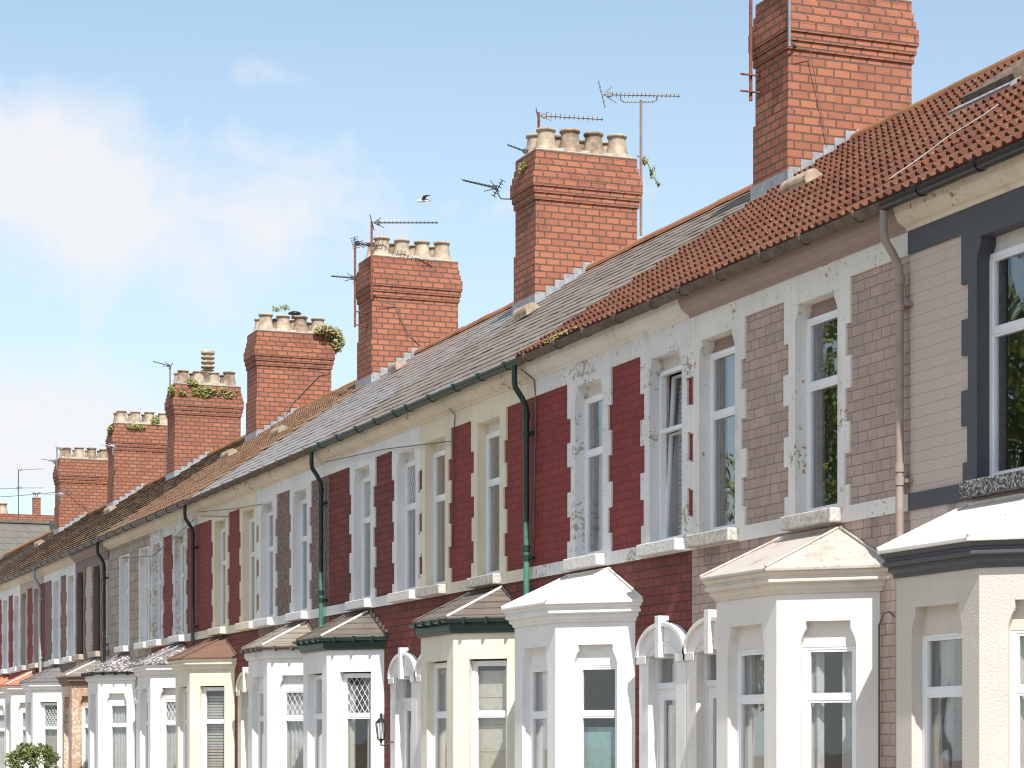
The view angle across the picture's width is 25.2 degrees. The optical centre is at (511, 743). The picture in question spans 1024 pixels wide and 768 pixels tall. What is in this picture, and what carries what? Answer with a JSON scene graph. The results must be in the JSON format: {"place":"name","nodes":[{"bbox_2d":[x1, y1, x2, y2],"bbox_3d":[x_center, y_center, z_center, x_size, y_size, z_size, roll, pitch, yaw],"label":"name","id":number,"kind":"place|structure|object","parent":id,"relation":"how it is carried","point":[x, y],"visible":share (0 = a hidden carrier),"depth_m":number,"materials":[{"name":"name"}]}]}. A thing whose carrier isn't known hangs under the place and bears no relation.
{"place":"outdoors","nodes":[
{"label":"outdoors","id":0,"kind":"place"},
{"bbox_2d":[0,546,20,561],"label":"terraced house","id":1,"kind":"structure","parent":0,"point":[8,553],"depth_m":87.90,"materials":[{"name":"paint"}]},
{"bbox_2d":[0,536,39,563],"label":"terraced house","id":2,"kind":"structure","parent":0,"point":[26,544],"depth_m":84.46,"materials":[{"name":"paint"}]},
{"bbox_2d":[0,502,53,557],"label":"slate roofed house","id":3,"kind":"structure","parent":0,"point":[15,532],"depth_m":99.30,"materials":[{"name":"grey stone"}]},
{"bbox_2d":[0,468,43,519],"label":"television aerial","id":4,"kind":"object","parent":3,"relation":"on","point":[18,488],"visible":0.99,"depth_m":99.89,"materials":[{"name":"metal"}]},
{"bbox_2d":[0,529,53,565],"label":"terraced house","id":5,"kind":"structure","parent":0,"point":[43,536],"depth_m":80.34,"materials":[{"name":"paint"}]},
{"bbox_2d":[0,533,53,568],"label":"terraced house","id":6,"kind":"structure","parent":0,"point":[24,552],"depth_m":75.80,"materials":[{"name":"paint"}]},
{"bbox_2d":[32,492,40,514],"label":"chimney","id":7,"kind":"object","parent":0,"point":[36,504],"visible":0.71,"depth_m":107.83,"materials":[{"name":"red brick"}]},
{"bbox_2d":[0,506,105,577],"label":"terraced house","id":8,"kind":"structure","parent":0,"point":[53,541],"depth_m":67.97,"materials":[{"name":"paint"}]},
{"bbox_2d":[0,447,107,574],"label":"terraced house","id":9,"kind":"structure","parent":0,"point":[79,475],"depth_m":74.26,"materials":[{"name":"brick"}]},
{"bbox_2d":[0,478,166,767],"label":"terraced house","id":10,"kind":"structure","parent":0,"point":[29,579],"depth_m":59.28,"materials":[{"name":"paint"}]},
{"bbox_2d":[0,669,36,767],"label":"bay window","id":11,"kind":"structure","parent":10,"relation":"in","point":[14,694],"depth_m":58.73,"materials":[{"name":"white paint"}]},
{"bbox_2d":[16,665,26,670],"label":"window","id":12,"kind":"structure","parent":10,"relation":"in","point":[23,667],"depth_m":60.38,"materials":[{"name":"white stone"}]},
{"bbox_2d":[23,713,24,763],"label":"curtain","id":13,"kind":"object","parent":10,"relation":"hanging from","point":[23,730],"visible":0.09,"depth_m":58.82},
{"bbox_2d":[29,595,38,668],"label":"window","id":14,"kind":"structure","parent":10,"relation":"in","point":[34,665],"depth_m":59.28,"materials":[{"name":"white plastic"}]},
{"bbox_2d":[0,410,167,730],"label":"terraced house","id":15,"kind":"structure","parent":0,"point":[136,463],"depth_m":65.95,"materials":[{"name":"paint"}]},
{"bbox_2d":[0,715,4,767],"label":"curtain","id":16,"kind":"object","parent":15,"relation":"hanging from","point":[2,741],"visible":0.54,"depth_m":63.20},
{"bbox_2d":[0,675,8,730],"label":"bay window","id":17,"kind":"structure","parent":15,"relation":"in","point":[4,678],"depth_m":63.07,"materials":[{"name":"white paint"}]},
{"bbox_2d":[127,423,144,430],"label":"weed tuft","id":18,"kind":"object","parent":15,"relation":"attached to","point":[136,426],"visible":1,"depth_m":66.05,"materials":[{"name":"green plant"}]},
{"bbox_2d":[19,370,245,767],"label":"terraced house","id":19,"kind":"structure","parent":0,"point":[202,431],"depth_m":57.36,"materials":[{"name":"white paint"}]},
{"bbox_2d":[19,665,61,767],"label":"bay window","id":20,"kind":"structure","parent":19,"relation":"in","point":[43,687],"depth_m":55.62,"materials":[{"name":"white paint"}]},
{"bbox_2d":[46,709,56,767],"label":"window blind","id":21,"kind":"object","parent":19,"relation":"attached to","point":[51,738],"depth_m":55.67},
{"bbox_2d":[48,587,58,664],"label":"window","id":22,"kind":"structure","parent":19,"relation":"in","point":[54,661],"depth_m":56.60,"materials":[{"name":"white plastic"}]},
{"bbox_2d":[62,582,73,662],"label":"window","id":23,"kind":"structure","parent":19,"relation":"in","point":[67,659],"depth_m":54.74,"materials":[{"name":"white plastic"}]},
{"bbox_2d":[153,361,172,398],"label":"television aerial","id":24,"kind":"object","parent":19,"relation":"attached to","point":[167,365],"visible":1,"depth_m":58.97,"materials":[{"name":"metal"}]},
{"bbox_2d":[167,384,174,396],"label":"weed tuft","id":25,"kind":"object","parent":19,"relation":"on","point":[170,390],"visible":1,"depth_m":58.66,"materials":[{"name":"green plant"}]},
{"bbox_2d":[187,379,198,386],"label":"weed tuft","id":26,"kind":"object","parent":19,"relation":"on","point":[195,382],"visible":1,"depth_m":58.80,"materials":[{"name":"green plant"}]},
{"bbox_2d":[192,385,215,398],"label":"weed tuft","id":27,"kind":"object","parent":19,"relation":"on","point":[206,391],"visible":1,"depth_m":58.87,"materials":[{"name":"green plant"}]},
{"bbox_2d":[201,349,214,382],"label":"louvred chimney terminal","id":28,"kind":"object","parent":19,"relation":"on","point":[207,362],"visible":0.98,"depth_m":59.52,"materials":[{"name":"ceramic"}]},
{"bbox_2d":[215,386,237,397],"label":"weed tuft","id":29,"kind":"object","parent":19,"relation":"on","point":[226,392],"visible":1,"depth_m":59.07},
{"bbox_2d":[56,435,245,767],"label":"terraced house","id":30,"kind":"structure","parent":0,"point":[89,557],"depth_m":51.74,"materials":[{"name":"paint"}]},
{"bbox_2d":[71,579,83,660],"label":"window","id":31,"kind":"structure","parent":30,"relation":"in","point":[78,657],"depth_m":53.64,"materials":[{"name":"white glass"}]},
{"bbox_2d":[56,658,101,767],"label":"bay window","id":32,"kind":"structure","parent":30,"relation":"in","point":[74,686],"depth_m":50.86,"materials":[{"name":"beige stone"}]},
{"bbox_2d":[86,708,87,767],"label":"curtain","id":33,"kind":"object","parent":30,"relation":"hanging from","point":[86,738],"visible":0.16,"depth_m":50.95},
{"bbox_2d":[88,573,100,657],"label":"window","id":34,"kind":"structure","parent":30,"relation":"in","point":[94,654],"depth_m":51.73,"materials":[{"name":"white glass"}]},
{"bbox_2d":[0,0,1023,514],"label":"sky","id":35,"kind":"structure","parent":0,"point":[174,174],"materials":[{"name":"blue"}]},
{"bbox_2d":[876,102,1023,767],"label":"terraced house","id":36,"kind":"structure","parent":0,"point":[953,558],"depth_m":18.01,"materials":[{"name":"beige stone"}]},
{"bbox_2d":[932,640,953,767],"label":"curtain","id":37,"kind":"object","parent":36,"relation":"hanging from","point":[943,707],"visible":0.73,"depth_m":17.71,"materials":[{"name":"grey fabric"}]},
{"bbox_2d":[876,493,1023,767],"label":"bay window","id":38,"kind":"structure","parent":36,"relation":"in","point":[959,574],"depth_m":17.08,"materials":[{"name":"paint"}]},
{"bbox_2d":[959,227,1023,497],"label":"window","id":39,"kind":"structure","parent":36,"relation":"in","point":[1011,244],"depth_m":18.04,"materials":[{"name":"white plastic"}]},
{"bbox_2d":[1020,636,1023,767],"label":"curtain","id":40,"kind":"object","parent":36,"relation":"hanging from","point":[1021,703],"visible":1,"depth_m":16.98,"materials":[{"name":"beige fabric"}]},
{"label":"ground","id":41,"kind":"structure","parent":0,"visible":0},
{"bbox_2d":[3,742,60,767],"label":"garden bush","id":42,"kind":"object","parent":41,"relation":"on","point":[26,752],"visible":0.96,"depth_m":49.08,"materials":[{"name":"green plant"}]},
{"bbox_2d":[80,313,345,767],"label":"terraced house","id":43,"kind":"structure","parent":41,"relation":"on","point":[287,360],"depth_m":49.30,"materials":[{"name":"grey brick"}]},
{"bbox_2d":[80,653,135,767],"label":"bay window","id":44,"kind":"structure","parent":43,"relation":"in","point":[111,682],"depth_m":48.03,"materials":[{"name":"white paint"}]},
{"bbox_2d":[113,706,126,767],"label":"curtain","id":45,"kind":"object","parent":43,"relation":"hanging from","point":[119,742],"visible":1,"depth_m":48.09,"materials":[{"name":"fabric"}]},
{"bbox_2d":[114,558,129,652],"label":"window","id":46,"kind":"structure","parent":43,"relation":"in","point":[121,649],"depth_m":49.01,"materials":[{"name":"white plastic"}]},
{"bbox_2d":[134,550,149,649],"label":"window","id":47,"kind":"structure","parent":43,"relation":"in","point":[141,645],"depth_m":47.16,"materials":[{"name":"white plastic"}]},
{"bbox_2d":[272,304,289,311],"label":"weed tuft","id":48,"kind":"object","parent":43,"relation":"on","point":[276,309],"visible":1,"depth_m":51.72,"materials":[{"name":"green plant"}]},
{"bbox_2d":[313,323,345,353],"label":"weed tuft","id":49,"kind":"object","parent":43,"relation":"attached to","point":[334,335],"visible":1,"depth_m":51.67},
{"bbox_2d":[130,379,363,767],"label":"terraced house","id":50,"kind":"structure","parent":41,"relation":"on","point":[174,589],"depth_m":44.13,"materials":[{"name":"paint"}]},
{"bbox_2d":[146,547,161,646],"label":"window","id":51,"kind":"structure","parent":50,"relation":"in","point":[156,642],"depth_m":46.03,"materials":[{"name":"white plastic"}]},
{"bbox_2d":[130,643,186,767],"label":"bay window","id":52,"kind":"structure","parent":50,"relation":"in","point":[156,678],"depth_m":43.31,"materials":[{"name":"white paint"}]},
{"bbox_2d":[124,519,194,557],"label":"telephone cable","id":53,"kind":"object","parent":50,"relation":"attached to","point":[162,547],"visible":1,"depth_m":44.99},
{"bbox_2d":[167,702,175,767],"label":"curtain","id":54,"kind":"object","parent":50,"relation":"hanging from","point":[171,746],"visible":0.41,"depth_m":43.36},
{"bbox_2d":[168,538,184,642],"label":"window","id":55,"kind":"structure","parent":50,"relation":"in","point":[177,638],"depth_m":44.15,"materials":[{"name":"white plastic"}]},
{"bbox_2d":[167,236,489,767],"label":"terraced house","id":56,"kind":"structure","parent":41,"relation":"on","point":[419,283],"depth_m":41.26,"materials":[{"name":"paint"}]},
{"bbox_2d":[167,636,237,767],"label":"bay window","id":57,"kind":"structure","parent":56,"relation":"in","point":[211,662],"depth_m":40.29,"materials":[{"name":"beige paint"}]},
{"bbox_2d":[207,696,223,767],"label":"window blind","id":58,"kind":"object","parent":56,"relation":"attached to","point":[215,728],"depth_m":40.35,"materials":[{"name":"plastic"}]},
{"bbox_2d":[207,521,225,635],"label":"window","id":59,"kind":"structure","parent":56,"relation":"in","point":[221,630],"depth_m":41.23,"materials":[{"name":"paint"}]},
{"bbox_2d":[235,511,254,630],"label":"window","id":60,"kind":"structure","parent":56,"relation":"in","point":[247,625],"depth_m":39.37,"materials":[{"name":"paint"}]},
{"bbox_2d":[247,692,247,767],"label":"front door","id":61,"kind":"structure","parent":56,"relation":"in","point":[247,692],"depth_m":39.31,"materials":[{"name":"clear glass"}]},
{"bbox_2d":[331,236,373,327],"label":"television aerial","id":62,"kind":"object","parent":56,"relation":"attached to","point":[354,277],"visible":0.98,"depth_m":43.28,"materials":[{"name":"metal"}]},
{"bbox_2d":[370,215,437,299],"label":"television aerial","id":63,"kind":"object","parent":56,"relation":"attached to","point":[378,222],"visible":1,"depth_m":43.15,"materials":[{"name":"metal"}]},
{"bbox_2d":[238,301,513,767],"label":"terraced house","id":64,"kind":"structure","parent":41,"relation":"on","point":[290,483],"depth_m":36.35,"materials":[{"name":"white paint"}]},
{"bbox_2d":[253,504,273,627],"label":"window","id":65,"kind":"structure","parent":64,"relation":"in","point":[269,621],"depth_m":38.27,"materials":[{"name":"paint"}]},
{"bbox_2d":[238,620,312,767],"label":"bay window","id":66,"kind":"structure","parent":64,"relation":"in","point":[275,664],"depth_m":35.48,"materials":[{"name":"white paint"}]},
{"bbox_2d":[287,692,302,767],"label":"curtain","id":67,"kind":"object","parent":64,"relation":"hanging from","point":[294,744],"visible":0.62,"depth_m":35.52,"materials":[{"name":"fabric"}]},
{"bbox_2d":[285,492,307,621],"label":"window","id":68,"kind":"structure","parent":64,"relation":"in","point":[302,614],"depth_m":36.42,"materials":[{"name":"white plastic"}]},
{"bbox_2d":[292,127,698,767],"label":"terraced house","id":69,"kind":"structure","parent":41,"relation":"on","point":[576,201],"depth_m":33.41,"materials":[{"name":"red brick"}]},
{"bbox_2d":[319,684,321,767],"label":"curtain","id":70,"kind":"object","parent":69,"relation":"hanging from","point":[320,743],"visible":0.16,"depth_m":33.49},
{"bbox_2d":[292,609,388,767],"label":"bay window","id":71,"kind":"structure","parent":69,"relation":"in","point":[351,642],"depth_m":32.47,"materials":[{"name":"white paint"}]},
{"bbox_2d":[345,468,371,610],"bbox_3d":[-2.121,-2.982,33.065,0.330,2.075,0.940,0,0,-21],"label":"window","id":72,"kind":"structure","parent":69,"relation":"in","point":[363,603],"depth_m":33.37,"materials":[{"name":"white plastic"}]},
{"bbox_2d":[349,683,369,767],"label":"curtain","id":73,"kind":"object","parent":69,"relation":"hanging from","point":[351,742],"visible":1,"depth_m":32.56,"materials":[{"name":"beige fabric"}]},
{"bbox_2d":[375,713,393,745],"bbox_3d":[-1.719,-0.204,31.519,0.346,0.460,0.147,0,0,-21],"label":"wall lantern","id":74,"kind":"object","parent":69,"relation":"attached to","point":[380,720],"depth_m":31.47,"materials":[{"name":"black metal"}]},
{"bbox_2d":[325,441,451,461],"bbox_3d":[-1.790,-4.067,31.937,0.022,0.378,5.543,0,0,-22],"label":"telephone cable","id":75,"kind":"object","parent":69,"relation":"attached to","point":[390,448],"visible":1,"depth_m":31.62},
{"bbox_2d":[387,452,416,602],"bbox_3d":[-1.399,-2.982,31.211,0.330,2.075,0.940,0,0,-21],"label":"window","id":76,"kind":"structure","parent":69,"relation":"in","point":[409,593],"depth_m":31.54,"materials":[{"name":"paint"}]},
{"bbox_2d":[402,676,410,767],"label":"front door","id":77,"kind":"structure","parent":69,"relation":"in","point":[406,702],"depth_m":31.43,"materials":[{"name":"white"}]},
{"bbox_2d":[461,179,511,199],"bbox_3d":[-0.396,-8.846,36.508,0.838,0.384,0.324,0,0,29],"label":"television aerial","id":78,"kind":"object","parent":69,"relation":"attached to","point":[493,187],"visible":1,"depth_m":36.43,"materials":[{"name":"metal"}]},
{"bbox_2d":[518,161,526,174],"bbox_3d":[0.155,-9.037,35.903,0.139,0.208,0.241,0,0,-11],"label":"weed tuft","id":79,"kind":"object","parent":69,"relation":"attached to","point":[521,168],"visible":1,"depth_m":35.88,"materials":[{"name":"green plant"}]},
{"bbox_2d":[536,107,602,127],"bbox_3d":[0.907,-9.653,36.245,1.070,0.806,0.324,0,0,0],"label":"television aerial","id":80,"kind":"object","parent":69,"relation":"on","point":[543,115],"visible":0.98,"depth_m":36.23,"materials":[{"name":"metal"}]},
{"bbox_2d":[598,81,679,235],"bbox_3d":[2.015,-9.043,36.298,1.299,2.912,0.288,0,0,0],"label":"television aerial","id":81,"kind":"object","parent":69,"relation":"attached to","point":[608,94],"visible":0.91,"depth_m":36.28,"materials":[{"name":"grey metal"}]},
{"bbox_2d":[637,156,660,186],"bbox_3d":[2.189,-9.140,36.580,0.417,0.499,0.196,0,0,-21],"label":"weed tuft","id":82,"kind":"object","parent":69,"relation":"attached to","point":[644,162],"visible":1,"depth_m":36.58,"materials":[{"name":"green plant"}]},
{"bbox_2d":[400,183,766,767],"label":"terraced house","id":83,"kind":"structure","parent":41,"relation":"on","point":[478,576],"depth_m":28.50,"materials":[{"name":"paint"}]},
{"bbox_2d":[415,440,446,597],"bbox_3d":[-0.970,-2.982,30.111,0.330,2.075,0.940,0,0,-21],"label":"window","id":84,"kind":"structure","parent":83,"relation":"in","point":[438,588],"depth_m":30.45,"materials":[{"name":"white plastic"}]},
{"bbox_2d":[440,674,446,767],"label":"curtain","id":85,"kind":"object","parent":83,"relation":"hanging from","point":[443,722],"visible":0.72,"depth_m":28.48,"materials":[{"name":"grey fabric"}]},
{"bbox_2d":[449,409,455,549],"bbox_3d":[-0.779,-3.431,29.387,0.093,1.868,0.186,0,0,-21],"label":"telephone cable","id":86,"kind":"object","parent":83,"relation":"attached to","point":[452,478],"visible":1,"depth_m":29.45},
{"bbox_2d":[408,585,514,767],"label":"bay window","id":87,"kind":"structure","parent":83,"relation":"in","point":[473,625],"depth_m":27.56,"materials":[{"name":"beige paint"}]},
{"bbox_2d":[467,420,501,588],"bbox_3d":[-0.248,-2.982,28.257,0.330,2.075,0.940,0,0,-21],"label":"window","id":88,"kind":"structure","parent":83,"relation":"in","point":[491,578],"depth_m":28.59,"materials":[{"name":"white plastic"}]},
{"bbox_2d":[479,670,505,767],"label":"window blind","id":89,"kind":"object","parent":83,"relation":"attached to","point":[492,742],"depth_m":27.57,"materials":[{"name":"beige fabric"}]},
{"bbox_2d":[501,0,1023,767],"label":"terraced house","id":90,"kind":"structure","parent":41,"relation":"on","point":[599,618],"depth_m":25.06,"materials":[{"name":"paint"}]},
{"bbox_2d":[521,369,536,559],"bbox_3d":[0.181,-3.271,26.787,0.192,2.225,0.109,0,0,-21],"label":"telephone cable","id":91,"kind":"object","parent":90,"relation":"attached to","point":[534,457],"visible":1,"depth_m":26.80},
{"bbox_2d":[537,724,546,767],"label":"curtain","id":92,"kind":"object","parent":90,"relation":"attached to","point":[542,746],"visible":0.37,"depth_m":25.41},
{"bbox_2d":[539,326,585,347],"bbox_3d":[0.547,-4.527,25.545,0.215,0.171,1.509,0,0,-21],"label":"weed tuft","id":93,"kind":"object","parent":90,"relation":"attached to","point":[566,330],"visible":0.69,"depth_m":25.51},
{"bbox_2d":[501,567,642,767],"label":"bay window","id":94,"kind":"structure","parent":90,"relation":"in","point":[570,625],"depth_m":24.52,"materials":[{"name":"white paint"}]},
{"bbox_2d":[563,383,605,570],"bbox_3d":[0.892,-2.982,25.331,0.330,2.075,0.940,0,0,-21],"label":"window","id":95,"kind":"structure","parent":90,"relation":"in","point":[590,559],"depth_m":25.64,"materials":[{"name":"white plastic"}]},
{"bbox_2d":[584,727,614,767],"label":"window film","id":96,"kind":"object","parent":90,"relation":"attached to","point":[599,747],"depth_m":24.57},
{"bbox_2d":[602,402,602,549],"bbox_3d":[1.148,-2.973,25.431,0.008,1.738,0.720,0,0,-21],"label":"window blind","id":97,"kind":"object","parent":90,"relation":"attached to","point":[602,476],"depth_m":25.75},
{"bbox_2d":[636,354,684,557],"bbox_3d":[1.644,-2.982,23.488,0.394,2.075,0.940,0,0,-21],"label":"window","id":98,"kind":"structure","parent":90,"relation":"in","point":[672,365],"depth_m":23.83,"materials":[{"name":"white plastic"}]},
{"bbox_2d":[657,654,675,767],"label":"front door","id":99,"kind":"structure","parent":90,"relation":"in","point":[665,691],"depth_m":23.68,"materials":[{"name":"white plastic"}]},
{"bbox_2d":[678,377,681,534],"bbox_3d":[1.870,-2.973,23.577,0.008,1.738,0.720,0,0,-21],"label":"window blind","id":100,"kind":"object","parent":90,"relation":"attached to","point":[679,458],"depth_m":23.87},
{"bbox_2d":[740,0,760,100],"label":"television aerial","id":101,"kind":"object","parent":90,"relation":"attached to","point":[750,91],"visible":1,"depth_m":28.54,"materials":[{"name":"metal"}]},
{"bbox_2d":[788,0,796,46],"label":"television aerial","id":102,"kind":"object","parent":90,"relation":"attached to","point":[789,25],"visible":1,"depth_m":27.70,"materials":[{"name":"metal"}]},
{"bbox_2d":[798,48,827,142],"bbox_3d":[3.649,-7.902,27.895,0.460,1.106,0.048,0,0,-29],"label":"telephone cable","id":103,"kind":"object","parent":90,"relation":"attached to","point":[817,90],"visible":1,"depth_m":27.96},
{"bbox_2d":[665,57,1023,767],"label":"terraced house","id":104,"kind":"structure","parent":41,"relation":"on","point":[799,317],"depth_m":20.70,"materials":[{"name":"paint"}]},
{"bbox_2d":[705,654,715,767],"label":"front door","id":105,"kind":"structure","parent":104,"relation":"in","point":[710,684],"depth_m":22.66,"materials":[{"name":"white plastic"}]},
{"bbox_2d":[685,335,738,548],"bbox_3d":[2.042,-2.982,22.377,0.330,2.075,0.940,0,0,-21],"label":"window","id":106,"kind":"structure","parent":104,"relation":"in","point":[724,347],"depth_m":22.66,"materials":[{"name":"white plastic"}]},
{"bbox_2d":[745,655,763,767],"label":"curtain","id":107,"kind":"object","parent":104,"relation":"hanging from","point":[754,674],"visible":0.33,"depth_m":20.67,"materials":[{"name":"fabric"}]},
{"bbox_2d":[699,525,887,767],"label":"bay window","id":108,"kind":"structure","parent":104,"relation":"in","point":[786,599],"depth_m":19.84,"materials":[{"name":"white paint"}]},
{"bbox_2d":[780,297,841,530],"bbox_3d":[2.765,-2.982,20.523,0.330,2.075,0.940,0,0,-21],"label":"window","id":109,"kind":"structure","parent":104,"relation":"in","point":[824,311],"depth_m":20.79,"materials":[{"name":"white plastic"}]},
{"bbox_2d":[812,652,851,767],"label":"curtain","id":110,"kind":"object","parent":104,"relation":"hanging from","point":[817,712],"visible":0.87,"depth_m":19.91,"materials":[{"name":"fabric"}]},
{"bbox_2d":[878,611,894,767],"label":"telephone cable","id":111,"kind":"object","parent":104,"relation":"attached to","point":[891,613],"visible":0.97,"depth_m":19.46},
{"bbox_2d":[889,104,998,179],"bbox_3d":[3.599,-5.065,19.308,1.201,0.795,0.175,0,0,-29],"label":"telephone cable","id":112,"kind":"object","parent":104,"relation":"on","point":[942,141],"visible":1,"depth_m":19.38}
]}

